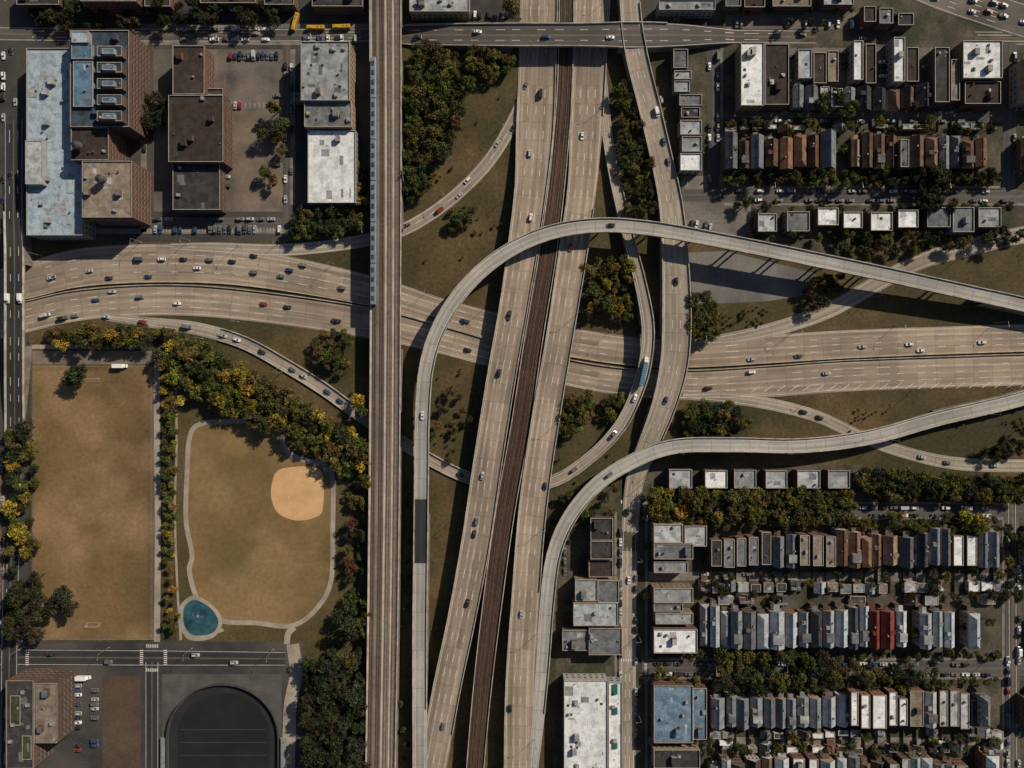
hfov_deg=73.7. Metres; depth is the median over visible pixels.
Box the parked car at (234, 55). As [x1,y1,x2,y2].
[233,52,236,59]
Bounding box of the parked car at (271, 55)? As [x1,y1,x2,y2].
[270,52,273,59]
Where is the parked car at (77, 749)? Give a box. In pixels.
[74,748,81,751]
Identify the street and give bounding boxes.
[0,649,284,666]
[145,662,158,767]
[147,217,366,228]
[283,45,290,217]
[642,661,1023,675]
[643,505,1023,516]
[683,189,1023,202]
[707,46,718,188]
[1002,43,1016,189]
[1005,503,1019,767]
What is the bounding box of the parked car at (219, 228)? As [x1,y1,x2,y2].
[218,225,221,232]
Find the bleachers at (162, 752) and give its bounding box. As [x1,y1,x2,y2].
[160,737,165,767]
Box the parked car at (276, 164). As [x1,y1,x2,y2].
[273,163,280,166]
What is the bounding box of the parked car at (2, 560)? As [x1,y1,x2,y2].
[0,557,4,564]
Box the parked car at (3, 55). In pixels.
[1,52,5,59]
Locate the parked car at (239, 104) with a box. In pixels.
[238,101,241,108]
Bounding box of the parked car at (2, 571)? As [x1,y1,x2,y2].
[0,568,4,575]
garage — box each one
[698,576,710,592]
[708,729,720,738]
[711,582,724,592]
[717,595,733,604]
[721,730,733,737]
[721,744,731,750]
[724,127,735,132]
[724,579,735,591]
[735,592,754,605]
[736,582,748,591]
[737,124,748,135]
[747,744,756,752]
[749,583,760,591]
[759,724,770,740]
[759,739,771,752]
[762,581,772,591]
[764,125,776,130]
[772,730,782,738]
[773,592,788,606]
[775,582,786,591]
[778,122,792,132]
[784,727,796,738]
[785,744,797,753]
[788,579,800,591]
[793,126,805,131]
[797,727,810,740]
[810,744,823,752]
[811,731,822,738]
[813,578,825,594]
[823,728,834,737]
[823,737,835,754]
[826,582,837,591]
[832,119,845,134]
[835,727,847,735]
[836,743,847,750]
[839,583,850,593]
[847,595,865,603]
[848,727,860,736]
[848,745,862,753]
[851,583,863,592]
[863,582,875,594]
[873,124,887,129]
[873,729,885,737]
[874,743,884,750]
[876,583,886,593]
[900,124,914,130]
[902,581,916,592]
[903,594,919,606]
[911,737,924,753]
[913,124,925,130]
[917,582,927,592]
[922,594,938,604]
[924,725,937,736]
[924,742,937,754]
[927,576,943,591]
[938,747,948,752]
[949,741,964,752]
[954,120,969,133]
[962,726,975,737]
[965,580,979,591]
[968,124,982,130]
[975,726,990,738]
[975,744,988,749]
[978,580,993,590]
[978,593,995,604]
[988,740,1005,753]
[990,729,1003,738]
[993,581,1004,590]
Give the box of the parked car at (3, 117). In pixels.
[1,114,5,121]
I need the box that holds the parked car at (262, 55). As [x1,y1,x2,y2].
[261,52,264,59]
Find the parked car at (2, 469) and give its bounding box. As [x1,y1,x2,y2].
[0,465,4,472]
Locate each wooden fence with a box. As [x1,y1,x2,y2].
[710,567,992,593]
[710,652,998,659]
[710,727,992,755]
[725,120,997,131]
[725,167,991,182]
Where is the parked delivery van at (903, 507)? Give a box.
[899,506,908,509]
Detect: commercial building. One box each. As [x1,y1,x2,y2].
[409,0,469,19]
[561,625,587,650]
[563,673,607,767]
[572,598,617,625]
[574,576,596,600]
[587,557,612,576]
[587,623,621,654]
[589,515,612,539]
[589,538,612,558]
[596,576,618,602]
[607,677,621,767]
[655,0,714,18]
[677,94,701,109]
[677,120,701,138]
[677,153,701,174]
[678,107,699,121]
[679,136,701,153]
[735,42,763,112]
[740,0,764,13]
[759,44,788,110]
[768,0,810,13]
[817,0,853,12]
[952,40,1002,83]
[956,81,1000,108]
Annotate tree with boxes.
[0,611,17,628]
[1,499,17,515]
[1,626,24,640]
[2,428,16,439]
[2,545,16,556]
[3,513,15,521]
[3,529,12,538]
[3,604,13,614]
[4,450,19,462]
[4,459,20,471]
[4,469,18,480]
[4,475,20,487]
[4,589,14,604]
[5,437,21,449]
[6,563,19,574]
[7,528,29,540]
[7,586,32,608]
[8,521,27,533]
[9,491,22,500]
[9,518,20,524]
[9,606,26,623]
[11,579,25,594]
[12,479,27,492]
[13,430,33,441]
[13,443,26,453]
[13,506,21,514]
[14,418,35,434]
[14,466,24,474]
[15,536,31,546]
[15,615,32,632]
[16,500,28,510]
[17,546,31,558]
[18,451,31,461]
[18,490,32,503]
[24,516,34,526]
[25,438,37,447]
[26,447,38,456]
[26,463,39,473]
[26,536,41,551]
[27,477,40,488]
[27,571,45,585]
[27,626,46,644]
[28,8,38,18]
[28,582,44,596]
[29,606,45,623]
[30,592,46,608]
[34,16,45,27]
[35,8,47,20]
[41,7,58,23]
[43,328,52,336]
[43,597,64,616]
[47,334,61,344]
[51,585,74,604]
[52,326,66,339]
[52,337,70,351]
[58,9,69,24]
[59,370,74,386]
[59,599,79,618]
[60,19,72,32]
[60,329,72,342]
[61,0,68,7]
[63,4,79,18]
[63,364,86,387]
[66,0,79,10]
[70,18,79,27]
[70,328,85,338]
[70,362,87,378]
[72,335,89,348]
[77,322,92,337]
[78,1,89,11]
[84,20,93,28]
[86,323,100,334]
[87,330,100,342]
[87,338,95,349]
[93,335,109,350]
[95,19,104,28]
[96,8,108,19]
[104,329,118,341]
[105,340,113,347]
[112,337,128,350]
[113,322,129,339]
[114,333,122,344]
[115,12,130,29]
[122,9,132,16]
[122,336,136,349]
[125,323,135,334]
[129,335,140,346]
[130,16,140,26]
[130,325,144,338]
[135,338,152,351]
[137,323,149,331]
[139,332,144,341]
[140,1,155,17]
[142,103,147,112]
[142,111,153,127]
[142,118,154,129]
[143,90,152,103]
[143,330,155,341]
[149,0,164,8]
[150,91,163,102]
[151,102,161,112]
[151,345,169,361]
[152,119,164,128]
[153,110,164,121]
[154,326,160,335]
[156,14,170,27]
[156,97,167,110]
[156,359,170,370]
[158,374,167,381]
[158,385,167,394]
[158,467,169,476]
[159,327,167,336]
[160,401,168,409]
[160,426,166,433]
[160,482,167,490]
[161,354,178,367]
[161,505,169,511]
[161,529,166,537]
[161,547,167,553]
[161,623,167,629]
[162,328,177,339]
[162,473,172,481]
[162,556,170,564]
[163,339,179,350]
[163,371,178,385]
[163,511,169,518]
[163,595,170,602]
[164,456,171,463]
[164,495,173,503]
[165,395,174,403]
[165,421,173,427]
[165,615,174,621]
[166,411,177,420]
[166,445,175,452]
[166,531,174,538]
[167,511,178,520]
[167,546,174,555]
[168,343,180,359]
[168,359,182,373]
[168,406,178,414]
[168,501,178,510]
[168,537,174,544]
[168,575,174,583]
[168,586,178,592]
[168,622,177,633]
[169,427,179,435]
[169,466,178,474]
[169,522,175,530]
[170,11,182,21]
[170,489,176,494]
[174,341,187,350]
[174,394,185,405]
[175,1,183,10]
[176,332,190,342]
[176,350,192,362]
[177,376,186,388]
[178,357,190,369]
[180,13,194,25]
[180,339,191,346]
[180,381,193,391]
[184,0,200,6]
[184,345,200,358]
[185,369,196,380]
[186,373,194,384]
[187,358,199,370]
[188,6,202,20]
[189,389,201,400]
[190,382,202,395]
[191,339,199,349]
[193,11,207,26]
[193,364,213,381]
[197,340,212,356]
[197,384,210,396]
[199,394,206,401]
[202,376,216,391]
[203,352,219,364]
[205,8,218,24]
[205,382,219,396]
[206,392,216,406]
[208,361,222,371]
[209,0,222,13]
[210,367,220,380]
[210,382,221,390]
[212,349,225,363]
[213,395,225,410]
[216,369,234,383]
[217,356,230,369]
[217,401,229,416]
[219,391,235,409]
[220,380,231,393]
[222,6,230,13]
[223,387,236,398]
[226,377,233,387]
[227,360,235,370]
[229,397,240,408]
[230,407,242,418]
[231,368,249,385]
[232,376,241,387]
[232,386,243,398]
[233,6,249,21]
[234,405,242,415]
[236,12,250,26]
[237,381,250,394]
[237,394,252,407]
[238,361,248,373]
[241,408,249,420]
[242,401,256,414]
[245,372,261,385]
[245,415,256,425]
[246,5,253,14]
[246,384,262,398]
[248,13,258,30]
[248,411,264,426]
[250,367,258,375]
[251,383,269,398]
[251,396,259,403]
[255,401,265,413]
[256,128,268,140]
[257,0,266,12]
[257,375,270,389]
[257,420,271,434]
[259,165,271,177]
[260,397,277,413]
[265,3,279,16]
[265,100,281,113]
[266,379,277,389]
[266,390,274,400]
[267,130,285,143]
[267,412,283,428]
[268,118,283,135]
[268,173,277,186]
[269,15,280,28]
[270,383,282,395]
[273,117,289,131]
[274,0,284,11]
[274,398,288,408]
[275,404,288,418]
[276,143,287,154]
[276,427,284,436]
[277,390,286,398]
[278,415,286,426]
[281,387,293,396]
[281,420,290,428]
[283,394,297,412]
[284,422,299,439]
[286,219,299,234]
[288,397,304,411]
[289,414,297,423]
[291,212,299,221]
[291,408,302,420]
[292,231,301,240]
[292,431,305,446]
[294,418,305,428]
[296,204,307,213]
[297,217,311,231]
[297,423,310,434]
[298,208,313,221]
[298,407,309,419]
[298,656,317,669]
[298,693,314,711]
[299,443,309,453]
[299,703,311,719]
[299,711,316,729]
[299,733,312,751]
[299,746,314,766]
[300,412,314,427]
[301,230,310,237]
[302,666,313,678]
[304,678,317,691]
[305,221,317,232]
[305,433,315,445]
[307,205,314,215]
[307,408,319,417]
[307,420,319,433]
[307,745,322,764]
[308,760,323,767]
[309,339,320,346]
[309,445,318,453]
[309,656,325,675]
[309,685,320,702]
[309,721,321,737]
[310,671,333,693]
[310,703,322,715]
[310,729,329,752]
[311,345,325,358]
[311,408,324,422]
[311,714,325,725]
[312,229,322,239]
[313,204,323,213]
[313,218,322,224]
[314,210,323,219]
[314,447,325,459]
[315,434,323,444]
[316,692,339,710]
[316,719,329,734]
[317,224,331,235]
[317,658,341,675]
[317,748,339,766]
[318,329,328,337]
[319,349,334,362]
[319,420,334,433]
[320,451,338,467]
[320,701,333,716]
[321,686,335,699]
[322,204,329,213]
[322,358,331,369]
[322,444,329,453]
[324,208,335,219]
[324,433,335,442]
[324,438,339,451]
[324,731,342,752]
[325,218,339,231]
[325,339,335,347]
[325,416,334,425]
[325,712,337,724]
[326,670,341,687]
[327,647,336,656]
[327,718,346,737]
[328,203,341,211]
[328,698,339,712]
[329,347,341,356]
[329,443,346,457]
[330,328,338,336]
[331,609,348,624]
[331,650,344,661]
[332,421,343,433]
[332,461,344,478]
[332,682,348,704]
[332,758,345,767]
[333,225,344,238]
[334,354,342,367]
[334,369,345,376]
[334,427,348,444]
[335,655,351,668]
[335,714,351,733]
[335,746,345,761]
[336,208,345,216]
[336,217,346,225]
[337,688,349,707]
[338,665,352,678]
[338,728,351,740]
[339,328,347,335]
[339,446,347,457]
[339,460,349,471]
[339,619,358,639]
[340,332,353,346]
[340,425,348,434]
[340,454,351,466]
[340,681,365,706]
[340,753,361,767]
[341,358,350,369]
[342,204,354,212]
[342,530,352,540]
[342,544,353,555]
[342,556,354,565]
[342,605,357,619]
[342,635,349,646]
[343,434,352,444]
[343,651,358,669]
[344,225,351,232]
[344,441,359,459]
[344,468,355,477]
[344,517,358,529]
[344,593,358,608]
[344,740,363,762]
[345,491,354,499]
[345,562,359,574]
[345,576,355,584]
[345,697,356,709]
[346,425,358,438]
[346,731,356,744]
[347,210,357,220]
[347,654,361,670]
[347,707,357,721]
[348,500,357,509]
[349,217,364,231]
[350,393,364,410]
[350,460,357,469]
[350,528,359,537]
[350,617,364,628]
[350,628,359,641]
[351,679,364,691]
[351,719,365,733]
[352,437,362,449]
[352,478,367,486]
[352,495,366,506]
[353,698,367,716]
[353,760,369,767]
[354,204,362,210]
[354,404,368,417]
[354,736,367,752]
[355,450,367,463]
[355,646,365,660]
[355,672,365,685]
[356,212,369,225]
[356,461,368,472]
[356,470,364,476]
[356,552,362,560]
[357,181,363,192]
[357,194,367,205]
[357,591,364,596]
[357,627,366,637]
[358,441,368,454]
[358,473,371,489]
[358,526,367,542]
[359,173,368,180]
[359,597,368,607]
[359,608,373,625]
[360,164,367,171]
[360,436,368,445]
[360,565,367,574]
[361,181,369,192]
[361,491,368,497]
[361,501,367,511]
[361,557,367,565]
[361,636,366,646]
[362,454,370,465]
[362,513,367,522]
[363,191,369,200]
[400,726,406,732]
[401,165,417,181]
[401,183,412,195]
[402,84,412,97]
[402,100,414,114]
[402,122,414,136]
[402,149,412,160]
[403,95,420,109]
[403,500,409,508]
[403,740,410,747]
[404,110,417,123]
[404,175,417,187]
[405,86,425,98]
[405,141,413,150]
[406,62,412,70]
[406,157,415,167]
[406,195,416,203]
[406,537,412,544]
[407,127,418,139]
[408,70,421,84]
[409,149,421,163]
[410,43,422,57]
[410,60,424,73]
[410,134,421,149]
[412,54,425,64]
[412,184,422,196]
[413,116,422,128]
[414,163,429,174]
[415,173,427,183]
[416,38,430,53]
[416,77,425,88]
[416,95,428,110]
[416,145,425,153]
[417,127,432,141]
[418,153,431,168]
[418,179,432,190]
[419,86,427,94]
[420,53,432,61]
[421,104,430,113]
[421,135,436,149]
[423,118,433,128]
[424,68,436,81]
[424,110,442,123]
[424,149,433,161]
[425,95,432,105]
[426,80,436,90]
[426,169,435,179]
[427,41,443,54]
[427,87,438,95]
[427,123,442,138]
[427,161,435,170]
[428,46,441,60]
[429,106,437,113]
[429,432,436,440]
[430,62,439,74]
[431,93,444,108]
[432,121,445,132]
[432,148,447,162]
[433,141,448,150]
[434,53,447,68]
[434,421,442,429]
[435,80,446,93]
[435,111,449,124]
[436,64,451,79]
[436,71,450,89]
[436,405,446,413]
[437,88,450,103]
[437,104,449,113]
[439,133,448,142]
[442,48,451,58]
[443,143,453,157]
[444,120,451,129]
[445,385,454,395]
[446,62,454,69]
[446,130,456,141]
[447,80,457,89]
[447,227,454,232]
[447,455,452,463]
[448,96,458,108]
[448,106,455,115]
[448,114,464,132]
[449,51,457,61]
[449,65,458,78]
[449,89,456,98]
[449,206,456,213]
[449,214,459,224]
[451,212,463,224]
[451,425,457,434]
[452,103,467,117]
[455,87,467,99]
[456,62,465,74]
[456,73,465,84]
[456,394,461,400]
[457,221,464,230]
[459,407,466,412]
[460,208,470,217]
[462,75,476,91]
[463,56,477,72]
[464,51,474,62]
[465,212,473,224]
[465,415,473,423]
[467,43,479,56]
[467,206,476,214]
[473,55,485,67]
[479,46,491,59]
[479,65,493,81]
[488,60,499,71]
[489,48,501,59]
[489,71,499,82]
[500,52,510,62]
[501,0,519,19]
[502,64,512,76]
[505,56,515,65]
[550,519,556,525]
[556,411,567,424]
[557,494,564,502]
[559,422,566,431]
[562,424,576,439]
[563,412,573,424]
[566,392,577,404]
[566,403,576,413]
[566,491,575,498]
[569,423,583,433]
[573,485,583,493]
[574,412,589,425]
[576,404,587,414]
[577,397,584,405]
[579,509,588,517]
[580,263,590,274]
[583,281,599,296]
[584,389,594,400]
[584,397,594,409]
[586,267,595,279]
[586,302,596,311]
[586,406,594,417]
[589,509,596,516]
[594,256,602,267]
[594,269,605,280]
[595,286,604,298]
[595,296,611,309]
[599,396,610,406]
[601,262,613,276]
[601,278,612,290]
[601,496,609,504]
[603,305,616,314]
[604,406,613,416]
[605,255,615,264]
[606,293,617,304]
[607,412,616,422]
[607,507,615,516]
[608,393,618,401]
[609,270,619,281]
[610,303,624,317]
[610,400,621,408]
[611,263,621,271]
[611,286,617,294]
[611,484,618,493]
[612,83,625,97]
[613,277,620,288]
[615,91,624,103]
[615,139,630,152]
[616,155,628,166]
[616,392,625,404]
[617,297,624,305]
[618,114,629,127]
[618,253,628,264]
[619,79,630,86]
[619,125,629,133]
[619,133,631,147]
[620,98,631,108]
[620,160,633,174]
[620,173,630,181]
[620,269,628,278]
[620,283,629,291]
[621,309,633,322]
[622,88,632,98]
[622,183,629,191]
[622,202,631,214]
[622,257,636,273]
[623,293,631,302]
[624,197,632,203]
[624,273,635,283]
[625,106,635,117]
[625,301,633,311]
[626,147,635,158]
[627,188,633,195]
[627,206,638,218]
[628,167,639,176]
[629,121,635,131]
[629,140,637,148]
[629,286,634,294]
[632,174,643,185]
[633,186,644,198]
[634,114,639,120]
[634,119,644,129]
[634,156,642,165]
[635,145,643,156]
[636,137,644,144]
[640,178,652,190]
[640,200,648,208]
[641,169,650,178]
[641,187,654,199]
[641,542,650,550]
[643,592,649,600]
[644,200,658,214]
[645,156,655,169]
[646,486,662,503]
[646,503,661,518]
[649,499,660,509]
[652,510,666,523]
[654,664,668,681]
[657,487,664,496]
[659,492,671,505]
[659,500,670,511]
[663,514,672,523]
[665,488,674,498]
[667,674,677,681]
[668,499,675,509]
[673,493,683,503]
[673,503,689,519]
[673,518,684,524]
[674,502,681,509]
[677,485,690,500]
[683,409,696,421]
[683,428,693,436]
[683,490,695,504]
[684,418,692,427]
[684,502,693,511]
[685,295,695,307]
[685,313,694,319]
[685,319,695,328]
[685,514,694,524]
[686,401,698,413]
[686,498,702,513]
[686,653,692,659]
[687,328,699,337]
[688,512,696,518]
[689,303,700,315]
[690,425,700,433]
[691,291,701,299]
[691,415,701,426]
[691,675,700,685]
[692,315,704,328]
[692,491,703,502]
[694,484,708,500]
[694,649,704,657]
[695,305,708,318]
[696,331,703,341]
[696,512,703,519]
[698,517,707,526]
[699,398,710,411]
[699,421,708,428]
[699,427,712,436]
[700,290,711,302]
[700,501,713,514]
[701,320,709,330]
[702,296,717,310]
[702,330,717,342]
[702,408,712,417]
[702,510,715,521]
[704,491,716,505]
[706,745,714,755]
[707,404,718,414]
[707,737,714,744]
[708,307,719,317]
[708,316,721,327]
[708,415,715,424]
[708,423,718,433]
[708,578,722,590]
[709,519,721,528]
[710,496,725,510]
[711,489,722,499]
[711,646,730,663]
[711,676,729,691]
[712,326,722,336]
[712,511,723,524]
[714,401,725,411]
[714,423,726,436]
[715,416,726,427]
[715,660,733,677]
[716,409,730,421]
[716,570,723,577]
[719,514,736,530]
[719,588,728,597]
[720,675,734,685]
[721,175,731,185]
[721,490,728,501]
[721,649,737,662]
[724,400,734,408]
[724,420,732,429]
[725,118,736,127]
[725,489,740,504]
[725,685,739,694]
[725,747,735,758]
[726,503,736,516]
[726,509,743,522]
[727,169,737,176]
[727,177,738,189]
[727,572,734,580]
[728,411,735,422]
[729,487,742,499]
[729,654,742,665]
[730,428,737,434]
[731,405,741,418]
[731,520,742,527]
[731,670,745,680]
[732,742,747,754]
[733,200,741,208]
[733,504,745,513]
[733,663,743,672]
[734,419,747,429]
[734,648,749,660]
[735,173,748,183]
[736,496,748,507]
[738,115,746,125]
[739,414,746,420]
[739,486,750,499]
[740,513,748,521]
[740,669,750,681]
[741,681,749,689]
[742,196,755,209]
[743,650,755,663]
[744,169,751,175]
[744,501,754,510]
[744,663,752,671]
[745,129,752,136]
[745,417,752,425]
[745,513,759,528]
[746,504,762,521]
[747,491,758,504]
[748,228,756,236]
[749,680,758,689]
[750,672,763,684]
[751,116,763,126]
[751,170,761,178]
[751,589,758,598]
[751,661,759,670]
[752,487,764,498]
[753,176,760,187]
[754,683,768,697]
[755,651,770,665]
[757,494,770,508]
[758,199,769,212]
[758,233,764,238]
[759,516,766,525]
[760,505,770,516]
[760,662,769,672]
[762,120,770,128]
[762,488,769,496]
[765,5,772,12]
[765,502,776,514]
[766,171,776,179]
[766,516,774,527]
[766,652,777,663]
[766,675,777,688]
[767,669,778,677]
[769,489,776,497]
[769,662,775,669]
[770,512,778,527]
[771,497,784,509]
[771,508,786,520]
[772,742,783,752]
[773,176,783,186]
[773,678,786,690]
[774,650,788,665]
[776,672,789,684]
[777,514,788,528]
[778,684,786,693]
[779,501,790,514]
[779,524,789,533]
[780,492,791,500]
[780,673,790,685]
[782,17,794,28]
[783,127,794,136]
[784,230,795,237]
[784,487,797,498]
[784,571,790,577]
[784,650,795,665]
[785,513,799,525]
[786,169,801,181]
[787,496,799,508]
[787,684,795,690]
[787,730,799,743]
[788,672,797,678]
[789,502,802,518]
[791,648,799,657]
[791,663,801,675]
[791,679,803,691]
[793,484,808,500]
[794,177,803,186]
[795,114,802,122]
[795,516,809,530]
[797,740,807,752]
[798,651,808,659]
[798,664,809,672]
[798,673,806,682]
[800,498,807,506]
[800,655,815,671]
[801,173,809,182]
[801,506,812,519]
[801,685,810,693]
[802,287,813,296]
[802,298,810,305]
[805,204,814,211]
[805,276,821,288]
[805,578,814,586]
[806,117,818,129]
[806,490,811,500]
[806,677,817,686]
[807,18,814,26]
[807,167,818,177]
[807,292,819,302]
[807,494,818,508]
[807,666,818,674]
[808,175,821,186]
[808,301,820,312]
[809,508,820,521]
[812,94,829,112]
[812,128,820,134]
[812,487,823,500]
[812,518,819,527]
[812,679,825,691]
[813,649,829,663]
[814,503,826,514]
[814,664,826,676]
[815,232,822,242]
[816,165,825,178]
[816,199,825,207]
[816,295,831,309]
[816,510,831,524]
[818,657,829,668]
[819,91,831,102]
[819,497,825,504]
[819,674,828,685]
[820,273,834,282]
[820,568,826,573]
[821,284,831,293]
[821,489,829,497]
[822,103,831,114]
[824,587,830,593]
[824,668,841,684]
[825,167,836,179]
[825,498,835,509]
[825,517,836,525]
[825,657,837,671]
[826,228,832,233]
[826,680,836,690]
[827,278,840,291]
[828,507,838,518]
[829,491,837,499]
[830,175,839,187]
[833,518,842,527]
[833,565,844,575]
[834,654,843,664]
[834,683,842,689]
[835,90,847,105]
[835,105,845,114]
[835,272,845,280]
[835,284,844,293]
[835,665,843,674]
[836,495,851,507]
[836,508,846,518]
[837,204,844,211]
[838,143,847,153]
[838,239,850,252]
[838,488,854,499]
[839,746,846,754]
[840,178,851,187]
[840,514,851,522]
[841,169,847,175]
[843,228,854,239]
[844,99,859,111]
[844,120,857,131]
[844,506,851,514]
[844,666,850,674]
[844,680,853,687]
[845,108,855,118]
[846,512,859,525]
[847,168,854,175]
[847,740,856,749]
[848,502,858,510]
[850,661,862,674]
[851,173,859,182]
[851,521,864,531]
[852,237,861,246]
[853,471,870,487]
[854,245,862,253]
[854,571,862,580]
[856,231,871,245]
[857,673,869,685]
[858,176,867,184]
[858,467,864,475]
[858,652,865,661]
[858,730,871,741]
[859,517,871,528]
[861,681,870,690]
[862,169,870,177]
[862,481,875,493]
[863,248,876,260]
[863,466,872,477]
[863,564,877,571]
[863,669,875,682]
[864,662,874,670]
[865,682,874,690]
[867,169,882,181]
[867,477,875,483]
[868,238,875,248]
[868,490,876,497]
[869,201,880,211]
[870,466,884,478]
[870,516,878,529]
[871,239,888,251]
[871,745,881,756]
[872,473,881,487]
[873,180,880,187]
[873,491,885,504]
[873,667,882,677]
[873,678,880,686]
[874,116,884,126]
[875,231,886,236]
[877,165,889,176]
[877,473,889,483]
[877,525,885,530]
[878,570,890,583]
[880,479,895,492]
[880,672,893,686]
[881,235,893,247]
[882,126,896,135]
[882,174,890,183]
[882,468,897,480]
[883,228,895,236]
[883,488,897,501]
[885,518,901,530]
[886,204,894,211]
[886,510,896,519]
[886,662,904,675]
[886,739,900,751]
[887,178,899,189]
[888,247,899,256]
[889,467,903,478]
[890,483,904,491]
[892,473,907,484]
[892,492,904,502]
[894,674,906,684]
[895,511,906,521]
[896,683,911,695]
[898,176,908,186]
[898,203,905,209]
[899,243,910,252]
[899,474,913,487]
[899,484,909,493]
[900,489,912,500]
[901,229,913,237]
[902,169,909,176]
[902,466,912,479]
[902,518,913,527]
[903,664,915,677]
[903,675,917,687]
[904,656,911,663]
[905,517,916,528]
[906,481,916,492]
[907,100,919,111]
[907,591,917,597]
[908,167,925,183]
[908,626,919,638]
[909,231,919,240]
[910,245,920,255]
[910,493,916,502]
[910,524,923,536]
[911,202,924,213]
[911,487,921,497]
[912,472,924,486]
[913,651,920,659]
[914,179,927,190]
[916,107,925,113]
[916,164,933,175]
[916,670,928,680]
[917,186,933,201]
[917,200,939,213]
[917,517,926,524]
[919,488,926,497]
[920,237,935,251]
[920,470,931,480]
[921,231,929,238]
[922,123,935,136]
[922,479,938,494]
[922,522,931,531]
[922,677,935,691]
[924,173,933,186]
[924,193,937,203]
[924,651,932,657]
[925,115,938,125]
[925,492,934,500]
[927,488,943,499]
[927,667,939,677]
[928,582,940,597]
[928,736,940,745]
[929,567,937,578]
[930,184,941,196]
[930,677,941,686]
[931,163,947,185]
[931,475,938,484]
[931,521,939,527]
[932,235,939,242]
[933,196,945,207]
[934,477,949,491]
[935,230,943,235]
[935,680,950,690]
[936,485,951,496]
[936,749,944,757]
[937,655,943,662]
[938,571,951,582]
[939,471,949,482]
[940,244,947,250]
[940,511,955,522]
[941,178,950,187]
[941,492,950,504]
[941,741,952,750]
[942,128,950,134]
[942,183,955,192]
[944,490,961,501]
[944,648,954,656]
[945,204,955,212]
[945,234,951,240]
[945,241,957,250]
[947,477,959,492]
[947,525,955,534]
[948,198,959,206]
[948,472,959,484]
[949,591,956,600]
[949,751,959,758]
[950,123,963,135]
[950,171,964,183]
[950,519,956,525]
[954,516,964,526]
[954,733,965,745]
[956,473,967,483]
[956,510,972,523]
[957,237,970,249]
[957,488,964,497]
[958,622,965,630]
[959,202,968,208]
[960,649,969,656]
[961,173,972,184]
[962,480,972,487]
[962,488,970,499]
[963,484,977,495]
[964,233,973,241]
[964,523,974,532]
[965,128,971,134]
[965,476,975,482]
[965,495,975,504]
[966,590,979,601]
[967,566,978,573]
[968,674,976,685]
[970,171,980,181]
[970,513,987,527]
[971,489,990,504]
[972,525,987,536]
[973,473,981,482]
[973,734,980,743]
[975,121,983,130]
[975,479,986,489]
[977,201,988,208]
[977,231,992,244]
[978,170,988,181]
[978,485,995,497]
[980,446,994,457]
[982,472,994,485]
[983,178,993,187]
[983,617,996,626]
[983,679,991,685]
[984,124,994,134]
[984,167,997,176]
[985,478,1002,491]
[985,493,999,506]
[986,587,997,601]
[989,174,1001,182]
[989,452,1001,462]
[989,516,999,524]
[989,735,1001,746]
[991,225,1005,235]
[991,445,1001,454]
[991,525,1002,530]
[992,202,1004,209]
[992,235,1009,247]
[993,492,1009,506]
[993,571,1006,579]
[993,650,1001,658]
[995,475,1005,482]
[996,485,1011,498]
[998,224,1011,237]
[998,588,1013,600]
[999,440,1012,450]
[1001,449,1014,459]
[1001,523,1013,534]
[1002,566,1017,579]
[1003,201,1014,211]
[1003,481,1013,490]
[1004,533,1017,542]
[1004,555,1014,566]
[1005,492,1015,499]
[1006,476,1015,485]
[1006,581,1014,588]
[1007,485,1021,498]
[1009,236,1019,243]
[1009,437,1018,446]
[1010,497,1023,505]
[1011,547,1022,556]
[1011,587,1023,600]
[1012,447,1023,456]
[1012,477,1019,485]
[1013,484,1023,500]
[1014,228,1023,238]
[1014,472,1023,484]
[1015,426,1023,436]
[1016,533,1023,546]
[1016,575,1023,584]
[1017,439,1023,449]
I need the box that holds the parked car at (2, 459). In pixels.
[0,455,4,462]
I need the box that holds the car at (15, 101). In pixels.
[13,98,17,105]
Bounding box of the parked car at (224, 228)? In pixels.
[223,225,226,232]
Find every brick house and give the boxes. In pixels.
[698,601,708,645]
[707,597,719,647]
[708,756,719,767]
[709,690,724,729]
[717,746,730,767]
[720,605,729,649]
[721,131,737,173]
[724,691,735,727]
[727,602,742,649]
[731,755,744,767]
[735,138,748,174]
[735,694,748,730]
[739,607,755,649]
[743,753,760,767]
[747,132,763,171]
[747,688,762,727]
[752,605,768,648]
[759,750,772,767]
[761,137,777,172]
[762,688,774,728]
[764,601,784,650]
[770,747,788,767]
[771,529,783,567]
[773,689,785,728]
[775,136,792,175]
[782,532,796,567]
[782,609,796,648]
[784,690,795,729]
[789,82,803,110]
[792,133,805,170]
[793,688,808,727]
[795,609,810,647]
[802,84,818,113]
[802,132,818,170]
[806,602,821,647]
[806,694,820,728]
[814,750,834,767]
[818,129,835,171]
[818,603,834,648]
[818,688,834,727]
[830,527,847,565]
[831,601,847,647]
[831,746,846,767]
[833,690,848,727]
[840,86,854,111]
[843,746,859,767]
[844,598,858,649]
[846,526,861,568]
[847,135,859,168]
[854,604,869,646]
[855,85,870,115]
[857,130,872,171]
[858,754,869,767]
[861,535,871,566]
[865,600,878,649]
[867,529,880,565]
[867,751,885,767]
[869,131,884,171]
[870,87,885,112]
[875,603,895,650]
[878,527,898,565]
[884,87,899,114]
[884,134,896,169]
[889,602,907,647]
[895,529,913,568]
[900,84,913,112]
[901,743,919,767]
[902,134,923,172]
[911,527,929,567]
[912,604,932,649]
[913,82,933,112]
[916,748,932,767]
[919,682,937,728]
[923,137,937,171]
[926,526,939,565]
[926,605,942,647]
[930,756,943,767]
[937,134,948,169]
[937,523,950,565]
[937,755,954,767]
[938,603,953,648]
[949,136,959,170]
[953,140,974,172]
[959,604,980,648]
[968,135,986,173]
[970,686,989,726]
[972,524,988,567]
[975,744,998,767]
[988,527,998,567]
[1009,56,1023,110]
[1013,136,1023,173]
[1016,693,1023,725]
[1019,525,1023,565]
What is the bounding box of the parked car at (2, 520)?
[0,517,4,524]

